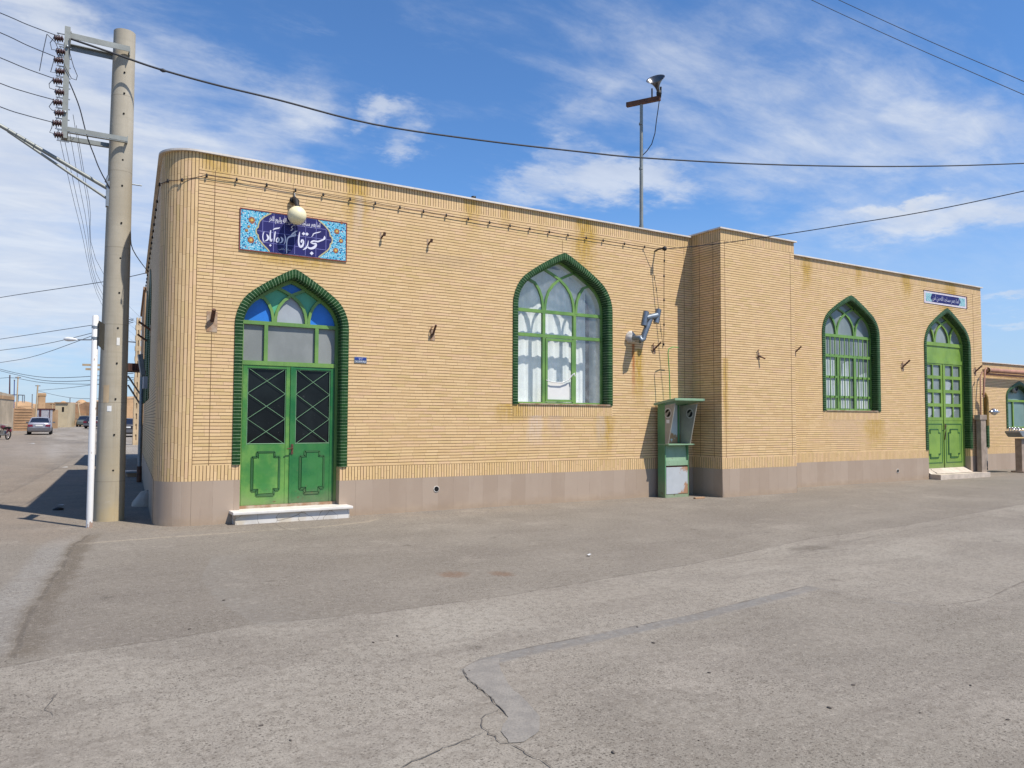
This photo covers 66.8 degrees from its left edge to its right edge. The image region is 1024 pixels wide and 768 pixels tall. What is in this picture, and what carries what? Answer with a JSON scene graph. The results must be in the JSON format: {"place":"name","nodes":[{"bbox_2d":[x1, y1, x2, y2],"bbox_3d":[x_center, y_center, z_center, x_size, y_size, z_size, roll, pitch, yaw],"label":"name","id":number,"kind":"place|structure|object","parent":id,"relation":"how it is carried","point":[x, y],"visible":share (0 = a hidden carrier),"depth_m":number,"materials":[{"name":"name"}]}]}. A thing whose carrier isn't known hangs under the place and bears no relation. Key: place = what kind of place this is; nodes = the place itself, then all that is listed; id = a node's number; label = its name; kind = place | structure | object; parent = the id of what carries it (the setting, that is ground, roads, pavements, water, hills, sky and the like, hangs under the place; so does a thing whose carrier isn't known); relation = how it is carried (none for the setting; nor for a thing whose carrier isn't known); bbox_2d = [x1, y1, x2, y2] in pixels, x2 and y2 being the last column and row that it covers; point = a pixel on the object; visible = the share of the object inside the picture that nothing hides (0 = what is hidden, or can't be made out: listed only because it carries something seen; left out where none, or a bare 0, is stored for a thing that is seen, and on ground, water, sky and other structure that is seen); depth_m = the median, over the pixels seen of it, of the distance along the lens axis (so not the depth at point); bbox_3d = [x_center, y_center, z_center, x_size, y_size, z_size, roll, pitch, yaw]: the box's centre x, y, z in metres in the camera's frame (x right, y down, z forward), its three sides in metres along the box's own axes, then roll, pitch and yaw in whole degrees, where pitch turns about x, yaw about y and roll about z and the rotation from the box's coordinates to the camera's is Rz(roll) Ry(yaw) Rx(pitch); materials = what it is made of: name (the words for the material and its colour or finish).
{"place":"outdoors","nodes":[
{"label":"outdoors","id":0,"kind":"place"},
{"bbox_2d":[38,393,45,408],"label":"wind tower","id":1,"kind":"structure","parent":0,"point":[41,400],"depth_m":105.66,"materials":[{"name":"beige brick"}]},
{"bbox_2d":[0,320,132,362],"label":"overhead wire","id":2,"kind":"object","parent":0,"point":[51,350],"visible":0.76,"depth_m":55.95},
{"bbox_2d":[0,322,132,350],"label":"overhead wire","id":3,"kind":"object","parent":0,"point":[48,343],"visible":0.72,"depth_m":53.73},
{"bbox_2d":[3,319,130,338],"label":"overhead wire","id":4,"kind":"object","parent":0,"point":[50,331],"visible":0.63,"depth_m":52.62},
{"bbox_2d":[1,369,133,377],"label":"overhead wire","id":5,"kind":"object","parent":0,"point":[57,377],"visible":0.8,"depth_m":56.98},
{"bbox_2d":[0,426,1023,767],"bbox_3d":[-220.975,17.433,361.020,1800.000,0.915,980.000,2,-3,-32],"label":"ground","id":6,"kind":"structure","parent":0,"point":[786,620],"depth_m":6.45,"materials":[{"name":"grey asphalt"}]},
{"bbox_2d":[0,424,11,439],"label":"motorcycle","id":7,"kind":"object","parent":6,"relation":"on","point":[3,432],"visible":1,"depth_m":52.78,"materials":[{"name":"metal"}]},
{"bbox_2d":[0,392,14,432],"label":"plastered house","id":8,"kind":"structure","parent":6,"relation":"on","point":[6,408],"depth_m":69.68,"materials":[{"name":"paint"}]},
{"bbox_2d":[15,377,20,405],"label":"thin pole","id":9,"kind":"object","parent":6,"relation":"on","point":[17,390],"visible":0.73,"depth_m":78.95,"materials":[{"name":"concrete"}]},
{"bbox_2d":[13,406,32,430],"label":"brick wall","id":10,"kind":"structure","parent":6,"relation":"on","point":[22,415],"depth_m":77.41,"materials":[{"name":"beige brick"}]},
{"bbox_2d":[14,401,37,408],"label":"adobe dome","id":11,"kind":"structure","parent":6,"relation":"on","point":[21,403],"depth_m":115.04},
{"bbox_2d":[35,385,38,416],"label":"thin pole","id":12,"kind":"object","parent":6,"relation":"on","point":[36,401],"visible":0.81,"depth_m":83.94,"materials":[{"name":"concrete"}]},
{"bbox_2d":[26,417,54,434],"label":"parked car","id":13,"kind":"object","parent":6,"relation":"on","point":[39,424],"visible":1,"depth_m":64.28,"materials":[{"name":"silver metal"}]},
{"bbox_2d":[35,403,54,408],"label":"adobe house","id":14,"kind":"structure","parent":6,"relation":"on","point":[48,406],"depth_m":120.75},
{"bbox_2d":[33,408,57,427],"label":"yard wall","id":15,"kind":"structure","parent":6,"relation":"on","point":[52,414],"depth_m":89.85,"materials":[{"name":"beige paint"}]},
{"bbox_2d":[54,402,74,426],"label":"cream house","id":16,"kind":"structure","parent":6,"relation":"on","point":[66,414],"depth_m":97.37,"materials":[{"name":"paint"}]},
{"bbox_2d":[0,26,141,521],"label":"utility pole","id":17,"kind":"object","parent":6,"relation":"on","point":[109,499],"visible":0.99,"depth_m":13.40,"materials":[{"name":"concrete"}]},
{"bbox_2d":[0,106,50,121],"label":"overhead wire","id":18,"kind":"object","parent":17,"relation":"attached to","point":[25,115],"visible":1,"depth_m":11.90,"materials":[{"name":"black metal"}]},
{"bbox_2d":[0,57,51,77],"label":"overhead wire","id":19,"kind":"object","parent":17,"relation":"attached to","point":[26,68],"visible":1,"depth_m":11.88,"materials":[{"name":"black metal"}]},
{"bbox_2d":[0,83,52,99],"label":"overhead wire","id":20,"kind":"object","parent":17,"relation":"attached to","point":[25,91],"visible":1,"depth_m":11.84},
{"bbox_2d":[0,32,54,56],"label":"overhead wire","id":21,"kind":"object","parent":17,"relation":"attached to","point":[26,44],"visible":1,"depth_m":11.86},
{"bbox_2d":[0,13,54,34],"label":"overhead wire","id":22,"kind":"object","parent":17,"relation":"attached to","point":[26,24],"visible":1,"depth_m":11.83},
{"bbox_2d":[60,141,101,303],"bbox_3d":[-15.050,-2.683,29.493,0.007,1.353,36.332,1,-3,-24],"label":"overhead wire","id":23,"kind":"object","parent":17,"relation":"attached to","point":[78,219],"visible":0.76,"depth_m":15.96,"materials":[{"name":"grey metal"}]},
{"bbox_2d":[64,140,133,334],"bbox_3d":[-14.935,-2.752,29.567,0.007,1.609,36.349,1,-3,-24],"label":"overhead wire","id":24,"kind":"object","parent":17,"relation":"attached to","point":[82,221],"visible":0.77,"depth_m":15.91,"materials":[{"name":"grey metal"}]},
{"bbox_2d":[76,125,129,306],"bbox_3d":[-14.608,-3.199,29.790,0.007,2.225,36.410,1,-3,-23],"label":"overhead wire","id":25,"kind":"object","parent":17,"relation":"attached to","point":[89,203],"visible":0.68,"depth_m":15.32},
{"bbox_2d":[70,136,138,331],"bbox_3d":[-14.826,-2.861,29.640,0.007,1.894,36.369,1,-3,-24],"label":"overhead wire","id":26,"kind":"object","parent":17,"relation":"attached to","point":[85,217],"visible":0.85,"depth_m":15.89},
{"bbox_2d":[73,116,138,324],"bbox_3d":[-14.716,-3.005,29.714,0.007,2.110,36.389,1,-3,-24],"label":"overhead wire","id":27,"kind":"object","parent":17,"relation":"attached to","point":[88,210],"visible":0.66,"depth_m":15.86,"materials":[{"name":"grey metal"}]},
{"bbox_2d":[69,81,146,269],"bbox_3d":[-8.420,-3.788,17.479,0.855,2.275,9.076,1,-3,-17],"label":"overhead wire","id":28,"kind":"object","parent":17,"relation":"attached to","point":[95,157],"visible":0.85,"depth_m":13.29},
{"bbox_2d":[71,38,1023,166],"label":"overhead wire","id":29,"kind":"object","parent":17,"relation":"attached to","point":[136,61],"visible":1,"depth_m":16.16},
{"bbox_2d":[70,402,89,425],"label":"adobe house","id":30,"kind":"structure","parent":6,"relation":"on","point":[84,407],"depth_m":110.46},
{"bbox_2d":[76,416,88,426],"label":"parked car","id":31,"kind":"object","parent":6,"relation":"on","point":[80,420],"visible":0.52,"depth_m":100.68,"materials":[{"name":"grey paint"}]},
{"bbox_2d":[83,416,97,428],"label":"parked car","id":32,"kind":"object","parent":6,"relation":"on","point":[86,423],"visible":0.21,"depth_m":89.79,"materials":[{"name":"paint"}]},
{"bbox_2d":[82,364,99,370],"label":"distribution pole","id":33,"kind":"object","parent":6,"relation":"on","point":[90,365],"visible":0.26,"depth_m":82.19,"materials":[{"name":"metal"}]},
{"bbox_2d":[86,315,104,527],"bbox_3d":[-6.865,0.629,12.780,0.121,3.474,0.658,1,-3,-21],"label":"sign post","id":34,"kind":"object","parent":6,"relation":"on","point":[98,332],"visible":0.86,"depth_m":12.50,"materials":[{"name":"metal"}]},
{"bbox_2d":[63,318,141,444],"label":"precast pole","id":35,"kind":"object","parent":6,"relation":"on","point":[136,393],"visible":0.68,"depth_m":46.01,"materials":[{"name":"concrete"}]},
{"bbox_2d":[2,371,133,381],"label":"overhead wire","id":36,"kind":"object","parent":35,"relation":"attached to","point":[55,381],"visible":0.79,"depth_m":57.08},
{"bbox_2d":[96,396,133,417],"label":"adobe house","id":37,"kind":"structure","parent":6,"relation":"on","point":[129,406],"depth_m":106.36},
{"bbox_2d":[126,418,132,433],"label":"parked car","id":38,"kind":"object","parent":6,"relation":"on","point":[129,426],"visible":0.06,"depth_m":60.19,"materials":[{"name":"paint"}]},
{"bbox_2d":[125,470,136,476],"bbox_3d":[-11.244,2.695,23.258,0.650,0.200,0.520,2,-3,-32],"label":"stone ledge","id":39,"kind":"object","parent":6,"relation":"on","point":[131,473],"visible":0.34,"depth_m":22.99,"materials":[{"name":"stone"}]},
{"bbox_2d":[131,490,148,506],"bbox_3d":[-7.362,2.318,15.650,0.564,0.362,0.562,2,-3,-32],"label":"cement lump","id":40,"kind":"object","parent":6,"relation":"on","point":[141,499],"visible":0.55,"depth_m":15.48,"materials":[{"name":"grey concrete"}]},
{"bbox_2d":[140,287,146,465],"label":"mud house","id":41,"kind":"structure","parent":6,"relation":"on","point":[143,310],"depth_m":27.38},
{"bbox_2d":[127,363,139,403],"bbox_3d":[-12.917,0.157,26.977,0.899,1.675,1.020,2,-3,-32],"label":"metal awning","id":42,"kind":"object","parent":41,"relation":"attached to","point":[133,367],"visible":0.37,"depth_m":26.68,"materials":[{"name":"metal"}]},
{"bbox_2d":[403,731,483,765],"bbox_3d":[-0.353,1.928,4.122,0.028,0.001,0.642,-2,-4,42],"label":"road crack","id":43,"kind":"object","parent":6,"relation":"on","point":[439,749],"visible":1,"depth_m":4.08,"materials":[{"name":"grey asphalt"}]},
{"bbox_2d":[463,668,506,714],"bbox_3d":[-0.198,1.970,4.999,0.044,0.001,0.912,1,-3,-21],"label":"road crack","id":44,"kind":"object","parent":6,"relation":"on","point":[483,690],"visible":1,"depth_m":5.01,"materials":[{"name":"black asphalt"}]},
{"bbox_2d":[481,710,509,742],"bbox_3d":[-0.106,1.943,4.421,0.138,0.001,0.518,1,-3,-8],"label":"road crack","id":45,"kind":"object","parent":6,"relation":"on","point":[488,730],"visible":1,"depth_m":4.37,"materials":[{"name":"grey asphalt"}]},
{"bbox_2d":[463,658,539,742],"bbox_3d":[-0.079,1.972,4.933,0.312,0.001,1.495,1,-3,-13],"label":"tar patch","id":46,"kind":"object","parent":6,"relation":"on","point":[521,723],"visible":1,"depth_m":4.84,"materials":[{"name":"grey asphalt"}]},
{"bbox_2d":[511,743,552,767],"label":"road crack","id":47,"kind":"object","parent":6,"relation":"on","point":[532,756],"visible":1,"depth_m":4.02,"materials":[{"name":"grey asphalt"}]},
{"bbox_2d":[142,148,989,525],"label":"mosque building","id":48,"kind":"structure","parent":6,"relation":"on","point":[526,376],"depth_m":15.97,"materials":[{"name":"brick"}]},
{"bbox_2d":[0,273,144,297],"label":"overhead wire","id":49,"kind":"object","parent":48,"relation":"attached to","point":[66,287],"visible":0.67,"depth_m":26.67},
{"bbox_2d":[136,376,142,481],"bbox_3d":[-10.214,0.997,21.343,0.120,3.380,0.120,1,-3,-9],"label":"downpipe","id":50,"kind":"object","parent":48,"relation":"attached to","point":[139,473],"visible":0.84,"depth_m":21.30,"materials":[{"name":"metal"}]},
{"bbox_2d":[137,354,145,376],"bbox_3d":[-9.683,-0.490,20.334,0.244,0.594,0.200,2,-3,-32],"label":"floodlight","id":51,"kind":"object","parent":48,"relation":"attached to","point":[141,365],"visible":0.91,"depth_m":20.24,"materials":[{"name":"metal"}]},
{"bbox_2d":[138,321,150,335],"bbox_3d":[-8.274,-1.260,17.479,0.278,0.320,0.100,2,-3,-32],"label":"flag bracket","id":52,"kind":"object","parent":48,"relation":"attached to","point":[144,325],"visible":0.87,"depth_m":17.48,"materials":[{"name":"metal"}]},
{"bbox_2d":[142,376,147,388],"bbox_3d":[-9.156,-0.033,19.355,0.090,0.300,0.212,2,-3,-32],"label":"junction box","id":53,"kind":"object","parent":48,"relation":"attached to","point":[144,382],"visible":1,"depth_m":19.27,"materials":[{"name":"grey metal"}]},
{"bbox_2d":[206,308,217,331],"bbox_3d":[-4.977,-1.065,12.915,0.170,0.379,0.194,2,-3,-32],"label":"flag bracket","id":54,"kind":"object","parent":48,"relation":"attached to","point":[212,317],"visible":1,"depth_m":12.96,"materials":[{"name":"metal"}]},
{"bbox_2d":[239,280,337,508],"bbox_3d":[-3.984,0.166,13.856,1.738,4.046,0.313,2,-3,-32],"label":"entrance door","id":55,"kind":"structure","parent":48,"relation":"in","point":[288,452],"depth_m":13.80,"materials":[{"name":"green paint"}]},
{"bbox_2d":[239,207,346,261],"bbox_3d":[-3.848,-2.638,13.766,1.906,0.742,0.019,2,-3,-32],"label":"tile sign","id":56,"kind":"object","parent":48,"relation":"attached to","point":[273,232],"visible":0.88,"depth_m":13.72,"materials":[{"name":"blue tile"}]},
{"bbox_2d":[288,193,306,224],"bbox_3d":[-3.780,-3.087,13.620,0.322,0.600,0.386,2,-3,-32],"label":"globe lamp","id":57,"kind":"object","parent":48,"relation":"attached to","point":[297,215],"visible":1,"depth_m":13.49,"materials":[{"name":"glass"}]},
{"bbox_2d":[354,357,366,362],"bbox_3d":[-2.796,-0.442,14.322,0.240,0.115,0.014,2,-3,-32],"label":"number plate","id":58,"kind":"object","parent":48,"relation":"attached to","point":[360,359],"visible":1,"depth_m":14.32,"materials":[{"name":"metal"}]},
{"bbox_2d":[145,173,664,345],"bbox_3d":[-5.102,-2.175,17.001,8.300,2.341,15.686,8,-8,-70],"label":"festoon cable","id":59,"kind":"object","parent":48,"relation":"attached to","point":[295,190],"visible":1,"depth_m":15.19,"materials":[{"name":"black rubber"}]},
{"bbox_2d":[430,324,436,340],"bbox_3d":[-1.526,-1.001,15.055,0.109,0.300,0.174,1,-3,-21],"label":"flag bracket","id":60,"kind":"object","parent":48,"relation":"attached to","point":[432,334],"visible":1,"depth_m":15.09,"materials":[{"name":"metal"}]},
{"bbox_2d":[518,262,609,405],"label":"window","id":61,"kind":"structure","parent":48,"relation":"in","point":[560,314],"depth_m":17.19,"materials":[{"name":"glass"}]},
{"bbox_2d":[625,308,660,342],"bbox_3d":[2.962,-1.317,17.647,0.878,0.831,0.469,0,-3,9],"label":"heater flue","id":62,"kind":"object","parent":48,"relation":"attached to","point":[646,323],"visible":1,"depth_m":17.54,"materials":[{"name":"paint"}]},
{"bbox_2d":[626,95,660,227],"bbox_3d":[3.293,-5.170,19.423,0.887,3.978,0.114,-1,-3,31],"label":"loudspeaker mast","id":63,"kind":"object","parent":48,"relation":"on","point":[641,102],"visible":0.84,"depth_m":19.44,"materials":[{"name":"metal"}]},
{"bbox_2d":[643,74,664,154],"bbox_3d":[3.519,-6.711,19.214,0.431,1.937,0.651,1,-3,-6],"label":"horn loudspeaker","id":64,"kind":"object","parent":63,"relation":"attached to","point":[655,81],"visible":1,"depth_m":19.26,"materials":[{"name":"grey metal"}]},
{"bbox_2d":[652,342,660,353],"bbox_3d":[3.382,-0.850,18.105,0.209,0.275,0.107,0,-3,0],"label":"flag bracket","id":65,"kind":"object","parent":48,"relation":"attached to","point":[654,349],"visible":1,"depth_m":18.11,"materials":[{"name":"metal"}]},
{"bbox_2d":[757,349,765,359],"bbox_3d":[5.977,-0.713,18.610,0.196,0.253,0.100,0,-3,-5],"label":"flag bracket","id":66,"kind":"object","parent":48,"relation":"attached to","point":[758,355],"visible":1,"depth_m":18.61,"materials":[{"name":"metal"}]},
{"bbox_2d":[666,191,1023,248],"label":"overhead wire","id":67,"kind":"object","parent":48,"relation":"attached to","point":[850,223],"visible":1,"depth_m":16.45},
{"bbox_2d":[825,303,878,411],"bbox_3d":[9.606,-0.792,22.152,2.360,3.136,0.270,2,-3,-32],"label":"window","id":68,"kind":"structure","parent":48,"relation":"in","point":[847,334],"depth_m":22.30,"materials":[{"name":"green paint"}]},
{"bbox_2d":[901,360,910,370],"bbox_3d":[11.826,-0.562,23.307,0.261,0.343,0.120,0,-3,6],"label":"flag bracket","id":69,"kind":"object","parent":48,"relation":"attached to","point":[903,365],"visible":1,"depth_m":23.30,"materials":[{"name":"metal"}]},
{"bbox_2d":[924,290,966,308],"bbox_3d":[13.818,-2.687,24.708,2.470,0.410,0.021,2,-3,-32],"label":"tile sign","id":70,"kind":"object","parent":48,"relation":"attached to","point":[941,298],"visible":1,"depth_m":24.68,"materials":[{"name":"tile"}]},
{"bbox_2d":[927,316,964,473],"bbox_3d":[13.713,0.127,24.848,2.586,5.500,0.361,2,-3,-32],"label":"entrance door","id":71,"kind":"structure","parent":48,"relation":"in","point":[946,427],"depth_m":24.85,"materials":[{"name":"paint"}]},
{"bbox_2d":[654,347,704,497],"bbox_3d":[3.862,0.866,17.920,0.930,3.482,0.710,2,-3,-32],"label":"telephone booth","id":72,"kind":"object","parent":6,"relation":"on","point":[676,418],"visible":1,"depth_m":17.89,"materials":[{"name":"green paint"}]},
{"bbox_2d":[666,467,687,493],"bbox_3d":[3.797,2.221,17.881,0.665,0.610,0.026,2,-3,-32],"label":"access door","id":73,"kind":"structure","parent":72,"relation":"in","point":[676,477],"depth_m":17.86,"materials":[{"name":"white metal"}]},
{"bbox_2d":[974,367,999,471],"bbox_3d":[15.550,1.253,25.360,1.085,3.616,0.266,1,-3,-20],"label":"gas riser","id":74,"kind":"object","parent":6,"relation":"on","point":[982,422],"visible":0.94,"depth_m":25.19,"materials":[{"name":"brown metal"}]},
{"bbox_2d":[982,361,1023,469],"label":"annex building","id":75,"kind":"structure","parent":6,"relation":"on","point":[1005,396],"depth_m":29.39,"materials":[{"name":"brick"}]},
{"bbox_2d":[982,367,1023,377],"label":"rolled awning","id":76,"kind":"object","parent":75,"relation":"attached to","point":[990,371],"visible":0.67,"depth_m":29.05,"materials":[{"name":"beige fabric"}]},
{"bbox_2d":[1008,386,1023,427],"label":"window","id":77,"kind":"structure","parent":75,"relation":"in","point":[1015,396],"depth_m":30.34,"materials":[{"name":"paint"}]},
{"bbox_2d":[1005,427,1023,472],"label":"wash basin","id":78,"kind":"object","parent":6,"relation":"on","point":[1019,453],"visible":1,"depth_m":27.26,"materials":[{"name":"metal"}]},
{"bbox_2d":[0,0,1023,403],"label":"sky","id":79,"kind":"structure","parent":0,"point":[795,82],"materials":[{"name":"blue"}]},
{"bbox_2d":[812,0,1023,94],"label":"overhead wire","id":80,"kind":"object","parent":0,"point":[920,49],"visible":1,"depth_m":66.95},
{"bbox_2d":[839,0,1023,81],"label":"overhead wire","id":81,"kind":"object","parent":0,"point":[933,42],"visible":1,"depth_m":66.86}
]}

